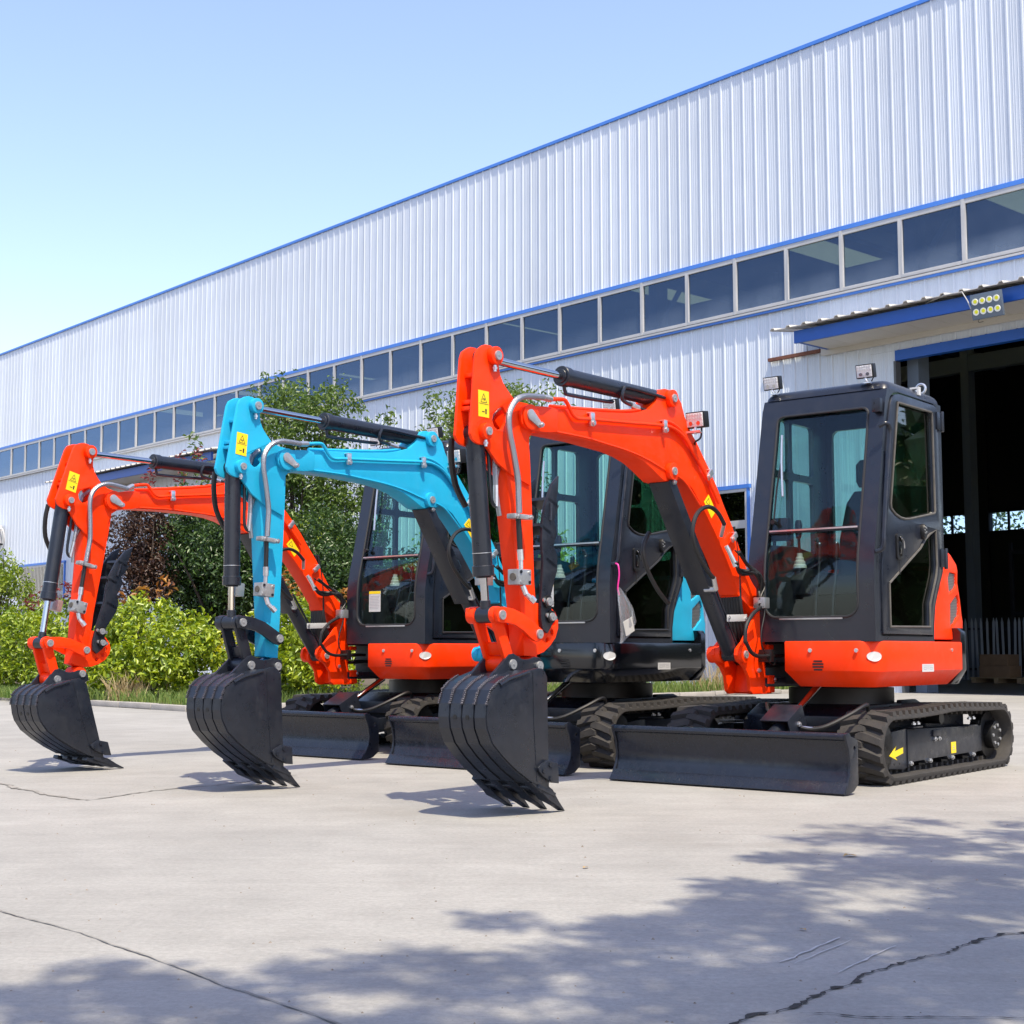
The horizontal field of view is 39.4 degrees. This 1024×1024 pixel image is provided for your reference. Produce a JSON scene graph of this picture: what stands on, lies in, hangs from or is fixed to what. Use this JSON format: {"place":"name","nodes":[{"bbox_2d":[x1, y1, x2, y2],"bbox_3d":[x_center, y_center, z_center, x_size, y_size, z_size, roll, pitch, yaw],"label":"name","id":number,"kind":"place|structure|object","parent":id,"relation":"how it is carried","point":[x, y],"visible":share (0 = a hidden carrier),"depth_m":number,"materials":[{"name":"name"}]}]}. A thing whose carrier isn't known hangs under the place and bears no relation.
{"place":"outdoors","nodes":[
{"label":"outdoors","id":0,"kind":"place"},
{"bbox_2d":[0,693,1023,1023],"bbox_3d":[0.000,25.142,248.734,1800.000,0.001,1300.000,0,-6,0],"label":"ground","id":1,"kind":"structure","parent":0,"point":[264,863],"depth_m":4.86,"materials":[{"name":"concrete"}]},
{"bbox_2d":[0,783,87,799],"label":"ground joint","id":2,"kind":"object","parent":1,"relation":"on","point":[11,786],"visible":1,"depth_m":8.35,"materials":[{"name":"grey concrete"}]},
{"bbox_2d":[88,780,250,799],"bbox_3d":[-1.912,1.676,8.759,0.108,0.001,1.883,-3,-7,31],"label":"ground joint","id":3,"kind":"object","parent":1,"relation":"on","point":[164,789],"visible":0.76,"depth_m":8.53,"materials":[{"name":"grey concrete"}]},
{"bbox_2d":[0,910,341,1023],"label":"ground joint","id":4,"kind":"object","parent":1,"relation":"on","point":[330,1020],"visible":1,"depth_m":3.67,"materials":[{"name":"grey concrete"}]},
{"bbox_2d":[9,427,552,767],"bbox_3d":[-1.546,0.623,11.670,1.731,2.691,5.213,-4,-7,38],"label":"mini excavator","id":5,"kind":"object","parent":1,"relation":"on","point":[411,636],"visible":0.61,"depth_m":11.39,"materials":[{"name":"metal"}]},
{"bbox_2d":[432,460,501,637],"bbox_3d":[-0.326,0.274,11.964,0.052,1.558,0.988,-4,-7,38],"label":"door","id":6,"kind":"structure","parent":5,"relation":"in","point":[449,620],"depth_m":11.75,"materials":[{"name":"paint"}]},
{"bbox_2d":[0,689,788,711],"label":"kerb","id":7,"kind":"structure","parent":1,"relation":"on","point":[157,706],"depth_m":21.35,"materials":[{"name":"concrete"}]},
{"bbox_2d":[3,672,787,704],"bbox_3d":[-20.787,5.606,49.232,15.000,0.058,65.900,5,-7,-42],"label":"planting bed","id":8,"kind":"object","parent":1,"relation":"on","point":[367,682],"depth_m":34.07,"materials":[{"name":"soil"}]},
{"bbox_2d":[0,547,39,618],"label":"young tree","id":9,"kind":"object","parent":8,"relation":"on","point":[8,578],"visible":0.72,"depth_m":31.37,"materials":[{"name":"green plant"}]},
{"bbox_2d":[0,683,92,697],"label":"grass verge","id":10,"kind":"object","parent":8,"relation":"on","point":[6,691],"depth_m":24.19,"materials":[{"name":"green plant"}]},
{"bbox_2d":[0,580,141,685],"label":"hedge shrub","id":11,"kind":"object","parent":8,"relation":"on","point":[17,658],"visible":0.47,"depth_m":25.75,"materials":[{"name":"green plant"}]},
{"bbox_2d":[98,670,169,700],"bbox_3d":[-5.942,2.691,22.361,1.062,0.524,1.093,-5,-8,43],"label":"dry grass tuft","id":12,"kind":"object","parent":8,"relation":"on","point":[123,686],"visible":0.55,"depth_m":22.22,"materials":[{"name":"plant"}]},
{"bbox_2d":[103,446,207,634],"bbox_3d":[-7.222,1.215,29.431,1.619,4.951,2.787,16,-17,-71],"label":"plum tree","id":13,"kind":"object","parent":8,"relation":"on","point":[144,568],"visible":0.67,"depth_m":29.32,"materials":[{"name":"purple plant"}]},
{"bbox_2d":[84,574,227,696],"bbox_3d":[-5.988,2.078,23.388,2.182,2.093,3.502,5,-7,-42],"label":"hedge shrub","id":14,"kind":"object","parent":8,"relation":"on","point":[155,658],"visible":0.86,"depth_m":22.60,"materials":[{"name":"green plant"}]},
{"bbox_2d":[139,431,292,671],"bbox_3d":[-6.303,0.956,30.176,2.662,5.621,4.447,5,-7,-42],"label":"broadleaf tree","id":15,"kind":"object","parent":8,"relation":"on","point":[197,561],"visible":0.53,"depth_m":29.28,"materials":[{"name":"green plant"}]},
{"bbox_2d":[87,685,358,704],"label":"grass verge","id":16,"kind":"object","parent":8,"relation":"on","point":[178,698],"depth_m":21.57,"materials":[{"name":"green plant"}]},
{"bbox_2d":[209,631,251,666],"bbox_3d":[-4.584,2.498,23.781,1.010,1.309,0.834,3,-6,-24],"label":"hedge shrub","id":17,"kind":"object","parent":8,"relation":"on","point":[218,648],"visible":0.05,"depth_m":23.71,"materials":[{"name":"green plant"}]},
{"bbox_2d":[237,569,364,697],"bbox_3d":[-3.340,1.941,22.440,1.906,2.217,2.626,5,-7,-42],"label":"hedge shrub","id":18,"kind":"object","parent":8,"relation":"on","point":[297,672],"visible":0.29,"depth_m":21.89,"materials":[{"name":"green plant"}]},
{"bbox_2d":[282,509,337,591],"bbox_3d":[-3.849,1.805,29.709,2.014,3.829,2.788,5,-7,-42],"label":"hedge shrub","id":19,"kind":"object","parent":8,"relation":"on","point":[285,568],"depth_m":29.95,"materials":[{"name":"green plant"}]},
{"bbox_2d":[245,369,390,573],"bbox_3d":[-4.611,0.274,31.888,2.905,7.302,4.645,5,-7,-42],"label":"broadleaf tree","id":20,"kind":"object","parent":8,"relation":"on","point":[321,491],"visible":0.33,"depth_m":31.44,"materials":[{"name":"green plant"}]},
{"bbox_2d":[283,500,418,689],"bbox_3d":[-3.154,1.615,27.768,2.836,3.836,4.327,5,-7,-42],"label":"broadleaf tree","id":21,"kind":"object","parent":8,"relation":"on","point":[333,551],"visible":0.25,"depth_m":27.41,"materials":[{"name":"green plant"}]},
{"bbox_2d":[335,405,401,687],"bbox_3d":[-2.972,0.759,30.515,1.241,6.069,1.670,5,-7,-42],"label":"young tree","id":22,"kind":"object","parent":8,"relation":"on","point":[381,501],"visible":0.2,"depth_m":30.56,"materials":[{"name":"green plant"}]},
{"bbox_2d":[411,529,575,565],"bbox_3d":[-0.103,1.671,28.052,2.752,3.777,5.264,5,-7,-42],"label":"hedge shrub","id":23,"kind":"object","parent":8,"relation":"on","point":[562,553],"depth_m":27.02,"materials":[{"name":"green plant"}]},
{"bbox_2d":[415,378,575,522],"bbox_3d":[-0.547,0.426,30.082,2.343,6.652,4.456,5,-7,-42],"label":"slender tree","id":24,"kind":"object","parent":8,"relation":"on","point":[450,415],"visible":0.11,"depth_m":30.18,"materials":[{"name":"green plant"}]},
{"bbox_2d":[338,676,791,692],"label":"grass verge","id":25,"kind":"object","parent":8,"relation":"on","point":[661,687],"depth_m":26.95,"materials":[{"name":"green plant"}]},
{"bbox_2d":[681,661,724,691],"bbox_3d":[3.744,3.064,27.945,2.329,0.870,2.243,0,-6,0],"label":"dry grass tuft","id":26,"kind":"object","parent":8,"relation":"on","point":[716,676],"visible":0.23,"depth_m":27.63,"materials":[{"name":"plant"}]},
{"bbox_2d":[186,396,757,786],"bbox_3d":[-0.090,0.493,10.336,1.632,2.691,5.166,-4,-7,38],"label":"mini excavator","id":27,"kind":"object","parent":1,"relation":"on","point":[598,668],"visible":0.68,"depth_m":10.12,"materials":[{"name":"metal"}]},
{"bbox_2d":[615,563,635,642],"bbox_3d":[0.814,0.650,10.190,0.061,0.572,0.216,-4,-7,38],"label":"document bag","id":28,"kind":"object","parent":27,"relation":"attached to","point":[628,626],"visible":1,"depth_m":10.13,"materials":[{"name":"white plastic"}]},
{"bbox_2d":[616,464,684,636],"bbox_3d":[1.040,0.143,10.624,0.071,1.558,0.914,-4,-7,38],"label":"door","id":29,"kind":"structure","parent":27,"relation":"in","point":[642,514],"depth_m":10.55,"materials":[{"name":"paint"}]},
{"bbox_2d":[0,0,1023,694],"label":"factory hall","id":30,"kind":"structure","parent":1,"relation":"on","point":[832,210],"depth_m":35.37,"materials":[{"name":"white metal"}]},
{"bbox_2d":[0,525,4,550],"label":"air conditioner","id":31,"kind":"object","parent":30,"relation":"attached to","point":[1,531],"visible":0.88,"depth_m":62.54,"materials":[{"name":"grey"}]},
{"bbox_2d":[0,447,10,478],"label":"window","id":32,"kind":"structure","parent":30,"relation":"in","point":[5,453],"depth_m":63.21,"materials":[{"name":"blue glass"}]},
{"bbox_2d":[10,443,24,476],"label":"window","id":33,"kind":"structure","parent":30,"relation":"in","point":[17,456],"depth_m":62.23,"materials":[{"name":"blue glass"}]},
{"bbox_2d":[24,440,38,473],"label":"window","id":34,"kind":"structure","parent":30,"relation":"in","point":[31,448],"depth_m":61.16,"materials":[{"name":"blue glass"}]},
{"bbox_2d":[18,560,65,609],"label":"window","id":35,"kind":"structure","parent":30,"relation":"in","point":[38,573],"depth_m":59.58,"materials":[{"name":"white metal"}]},
{"bbox_2d":[38,436,53,469],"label":"window","id":36,"kind":"structure","parent":30,"relation":"in","point":[45,446],"depth_m":60.08,"materials":[{"name":"blue glass"}]},
{"bbox_2d":[53,432,67,466],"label":"window","id":37,"kind":"structure","parent":30,"relation":"in","point":[61,440],"depth_m":59.13,"materials":[{"name":"blue glass"}]},
{"bbox_2d":[68,428,84,445],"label":"window","id":38,"kind":"structure","parent":30,"relation":"in","point":[76,436],"depth_m":57.95,"materials":[{"name":"blue glass"}]},
{"bbox_2d":[85,424,100,457],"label":"window","id":39,"kind":"structure","parent":30,"relation":"in","point":[92,433],"depth_m":56.80,"materials":[{"name":"blue glass"}]},
{"bbox_2d":[100,419,117,453],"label":"window","id":40,"kind":"structure","parent":30,"relation":"in","point":[108,430],"depth_m":55.77,"materials":[{"name":"blue glass"}]},
{"bbox_2d":[117,415,134,452],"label":"window","id":41,"kind":"structure","parent":30,"relation":"in","point":[126,425],"depth_m":54.72,"materials":[{"name":"blue glass"}]},
{"bbox_2d":[134,410,153,448],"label":"window","id":42,"kind":"structure","parent":30,"relation":"in","point":[144,422],"depth_m":53.63,"materials":[{"name":"blue glass"}]},
{"bbox_2d":[154,405,173,444],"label":"window","id":43,"kind":"structure","parent":30,"relation":"in","point":[163,417],"depth_m":52.56,"materials":[{"name":"blue glass"}]},
{"bbox_2d":[172,399,193,439],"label":"window","id":44,"kind":"structure","parent":30,"relation":"in","point":[182,423],"depth_m":51.50,"materials":[{"name":"blue glass"}]},
{"bbox_2d":[193,394,213,435],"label":"window","id":45,"kind":"structure","parent":30,"relation":"in","point":[203,406],"depth_m":50.41,"materials":[{"name":"blue glass"}]},
{"bbox_2d":[213,389,235,430],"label":"window","id":46,"kind":"structure","parent":30,"relation":"in","point":[221,399],"depth_m":49.56,"materials":[{"name":"blue glass"}]},
{"bbox_2d":[236,383,257,398],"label":"window","id":47,"kind":"structure","parent":30,"relation":"in","point":[240,392],"depth_m":48.36,"materials":[{"name":"blue glass"}]},
{"bbox_2d":[258,376,282,420],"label":"window","id":48,"kind":"structure","parent":30,"relation":"in","point":[272,382],"depth_m":47.31,"materials":[{"name":"blue glass"}]},
{"bbox_2d":[283,370,306,408],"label":"window","id":49,"kind":"structure","parent":30,"relation":"in","point":[303,374],"depth_m":46.03,"materials":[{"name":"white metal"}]},
{"bbox_2d":[307,363,333,406],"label":"window","id":50,"kind":"structure","parent":30,"relation":"in","point":[316,376],"depth_m":45.07,"materials":[{"name":"blue glass"}]},
{"bbox_2d":[333,356,361,402],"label":"window","id":51,"kind":"structure","parent":30,"relation":"in","point":[351,367],"depth_m":43.88,"materials":[{"name":"blue glass"}]},
{"bbox_2d":[360,348,389,397],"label":"window","id":52,"kind":"structure","parent":30,"relation":"in","point":[374,367],"depth_m":42.88,"materials":[{"name":"blue glass"}]},
{"bbox_2d":[390,341,420,391],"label":"window","id":53,"kind":"structure","parent":30,"relation":"in","point":[404,359],"depth_m":41.81,"materials":[{"name":"blue glass"}]},
{"bbox_2d":[419,332,451,384],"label":"window","id":54,"kind":"structure","parent":30,"relation":"in","point":[435,353],"depth_m":40.74,"materials":[{"name":"blue glass"}]},
{"bbox_2d":[452,324,484,377],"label":"window","id":55,"kind":"structure","parent":30,"relation":"in","point":[474,336],"depth_m":39.83,"materials":[{"name":"blue glass"}]},
{"bbox_2d":[485,314,521,367],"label":"window","id":56,"kind":"structure","parent":30,"relation":"in","point":[506,333],"depth_m":38.47,"materials":[{"name":"blue glass"}]},
{"bbox_2d":[521,305,559,362],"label":"window","id":57,"kind":"structure","parent":30,"relation":"in","point":[539,327],"depth_m":37.50,"materials":[{"name":"blue glass"}]},
{"bbox_2d":[558,294,599,353],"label":"window","id":58,"kind":"structure","parent":30,"relation":"in","point":[578,320],"depth_m":36.43,"materials":[{"name":"blue glass"}]},
{"bbox_2d":[599,283,640,344],"bbox_3d":[2.690,-4.875,35.335,0.070,1.310,1.447,5,-7,-42],"label":"window","id":59,"kind":"structure","parent":30,"relation":"in","point":[619,309],"depth_m":35.36,"materials":[{"name":"blue glass"}]},
{"bbox_2d":[640,271,686,335],"bbox_3d":[3.639,-4.979,34.271,0.082,1.310,1.482,5,-7,-42],"label":"window","id":60,"kind":"structure","parent":30,"relation":"in","point":[663,301],"depth_m":34.28,"materials":[{"name":"blue glass"}]},
{"bbox_2d":[686,259,734,325],"bbox_3d":[4.621,-5.084,33.192,0.070,1.310,1.447,5,-7,-42],"label":"window","id":61,"kind":"structure","parent":30,"relation":"in","point":[710,287],"depth_m":33.21,"materials":[{"name":"blue glass"}]},
{"bbox_2d":[700,484,750,568],"bbox_3d":[4.608,0.715,32.547,0.081,2.550,2.090,5,-7,-42],"label":"window","id":62,"kind":"structure","parent":30,"relation":"in","point":[735,499],"depth_m":32.05,"materials":[{"name":"glass"}]},
{"bbox_2d":[733,245,786,314],"bbox_3d":[5.570,-5.188,32.128,0.082,1.310,1.482,5,-7,-42],"label":"window","id":63,"kind":"structure","parent":30,"relation":"in","point":[759,278],"depth_m":32.13,"materials":[{"name":"blue glass"}]},
{"bbox_2d":[786,231,842,303],"bbox_3d":[6.551,-5.294,31.043,0.070,1.310,1.447,5,-7,-42],"label":"window","id":64,"kind":"structure","parent":30,"relation":"in","point":[812,265],"depth_m":31.06,"materials":[{"name":"blue glass"}]},
{"bbox_2d":[839,216,900,290],"bbox_3d":[7.500,-5.399,29.979,0.082,1.310,1.482,5,-7,-42],"label":"window","id":65,"kind":"structure","parent":30,"relation":"in","point":[869,254],"depth_m":29.98,"materials":[{"name":"blue glass"}]},
{"bbox_2d":[899,200,963,277],"bbox_3d":[8.482,-5.504,28.897,0.070,1.310,1.447,5,-7,-42],"label":"window","id":66,"kind":"structure","parent":30,"relation":"in","point":[930,238],"depth_m":28.91,"materials":[{"name":"blue glass"}]},
{"bbox_2d":[943,515,951,534],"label":"rear window","id":67,"kind":"structure","parent":30,"relation":"in","point":[946,515],"depth_m":61.77,"materials":[{"name":"glass"}]},
{"bbox_2d":[951,514,964,534],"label":"rear window","id":68,"kind":"structure","parent":30,"relation":"in","point":[952,516],"depth_m":61.70,"materials":[{"name":"glass"}]},
{"bbox_2d":[926,289,1004,322],"bbox_3d":[8.407,-3.802,26.819,0.248,0.663,1.862,3,-7,-32],"label":"floodlight","id":69,"kind":"object","parent":30,"relation":"attached to","point":[989,304],"visible":1,"depth_m":26.27,"materials":[{"name":"grey metal"}]},
{"bbox_2d":[960,183,1023,263],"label":"window","id":70,"kind":"structure","parent":30,"relation":"in","point":[992,223],"depth_m":27.90,"materials":[{"name":"blue glass"}]},
{"bbox_2d":[962,617,1023,679],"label":"palisade fence","id":71,"kind":"object","parent":30,"relation":"on","point":[1002,628],"visible":0.45,"depth_m":39.05,"materials":[{"name":"grey metal"}]},
{"bbox_2d":[970,677,1023,683],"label":"wooden pallet","id":72,"kind":"object","parent":30,"relation":"on","point":[1018,680],"visible":0.81,"depth_m":37.73,"materials":[{"name":"brown wood"}]},
{"bbox_2d":[979,666,1021,677],"bbox_3d":[12.929,4.225,37.890,0.600,0.300,0.880,5,-7,-42],"label":"cardboard box","id":73,"kind":"object","parent":72,"relation":"on","point":[1002,671],"visible":0.92,"depth_m":37.63,"materials":[{"name":"brown cardboard"}]},
{"bbox_2d":[980,654,1018,665],"bbox_3d":[12.916,3.925,37.934,0.600,0.300,0.800,5,-7,-42],"label":"cardboard box","id":74,"kind":"object","parent":73,"relation":"on","point":[999,659],"visible":1,"depth_m":37.69,"materials":[{"name":"brown cardboard"}]},
{"bbox_2d":[989,511,1008,531],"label":"rear window","id":75,"kind":"structure","parent":30,"relation":"in","point":[997,511],"depth_m":60.15,"materials":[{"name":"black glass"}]},
{"bbox_2d":[1008,543,1023,653],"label":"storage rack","id":76,"kind":"object","parent":30,"relation":"on","point":[1011,578],"visible":0.79,"depth_m":44.31,"materials":[{"name":"black metal"}]},
{"bbox_2d":[1008,509,1023,530],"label":"rear window","id":77,"kind":"structure","parent":30,"relation":"in","point":[1009,524],"depth_m":59.76,"materials":[{"name":"glass"}]},
{"bbox_2d":[1,750,1022,1023],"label":"ground grit","id":78,"kind":"object","parent":1,"relation":"on","point":[497,918],"visible":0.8,"depth_m":4.34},
{"bbox_2d":[438,344,1013,810],"bbox_3d":[1.461,0.365,9.033,1.632,2.691,5.164,-4,-7,38],"label":"mini excavator","id":79,"kind":"object","parent":1,"relation":"on","point":[852,628],"visible":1,"depth_m":8.94,"materials":[{"name":"metal"}]},
{"bbox_2d":[880,394,947,634],"bbox_3d":[2.626,0.020,9.364,0.071,1.558,1.027,-4,-7,38],"label":"door","id":80,"kind":"structure","parent":79,"relation":"in","point":[913,558],"depth_m":9.38,"materials":[{"name":"paint"}]},
{"bbox_2d":[779,937,839,961],"bbox_3d":[0.827,1.206,3.951,0.015,0.001,0.403,-4,-7,34],"label":"scrape mark","id":81,"kind":"object","parent":1,"relation":"on","point":[809,949],"visible":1,"depth_m":3.94,"materials":[{"name":"grey concrete"}]},
{"bbox_2d":[795,941,847,962],"bbox_3d":[0.859,1.204,3.930,0.008,0.001,0.391,-4,-7,36],"label":"scrape mark","id":82,"kind":"object","parent":1,"relation":"on","point":[823,950],"visible":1,"depth_m":3.93,"materials":[{"name":"grey concrete"}]},
{"bbox_2d":[839,945,895,971],"bbox_3d":[0.952,1.194,3.831,0.014,0.001,0.410,-4,-7,34],"label":"scrape mark","id":83,"kind":"object","parent":1,"relation":"on","point":[867,958],"visible":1,"depth_m":3.83,"materials":[{"name":"grey concrete"}]},
{"bbox_2d":[729,932,1023,1023],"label":"ground crack","id":84,"kind":"object","parent":1,"relation":"on","point":[795,1005],"visible":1,"depth_m":3.51,"materials":[{"name":"black concrete"}]},
{"bbox_2d":[801,1012,1021,1017],"bbox_3d":[1.076,1.134,3.210,0.848,0.001,0.035,0,-6,4],"label":"ground crack","id":85,"kind":"object","parent":1,"relation":"on","point":[903,1016],"visible":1,"depth_m":3.22,"materials":[{"name":"grey concrete"}]},
{"bbox_2d":[943,511,1023,533],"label":"wood","id":86,"kind":"object","parent":1,"relation":"on","point":[1000,517],"visible":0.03,"depth_m":73.64,"materials":[{"name":"green plant"}]},
{"bbox_2d":[0,0,1023,533],"label":"sky","id":87,"kind":"structure","parent":0,"point":[148,148],"materials":[{"name":"blue"}]}
]}

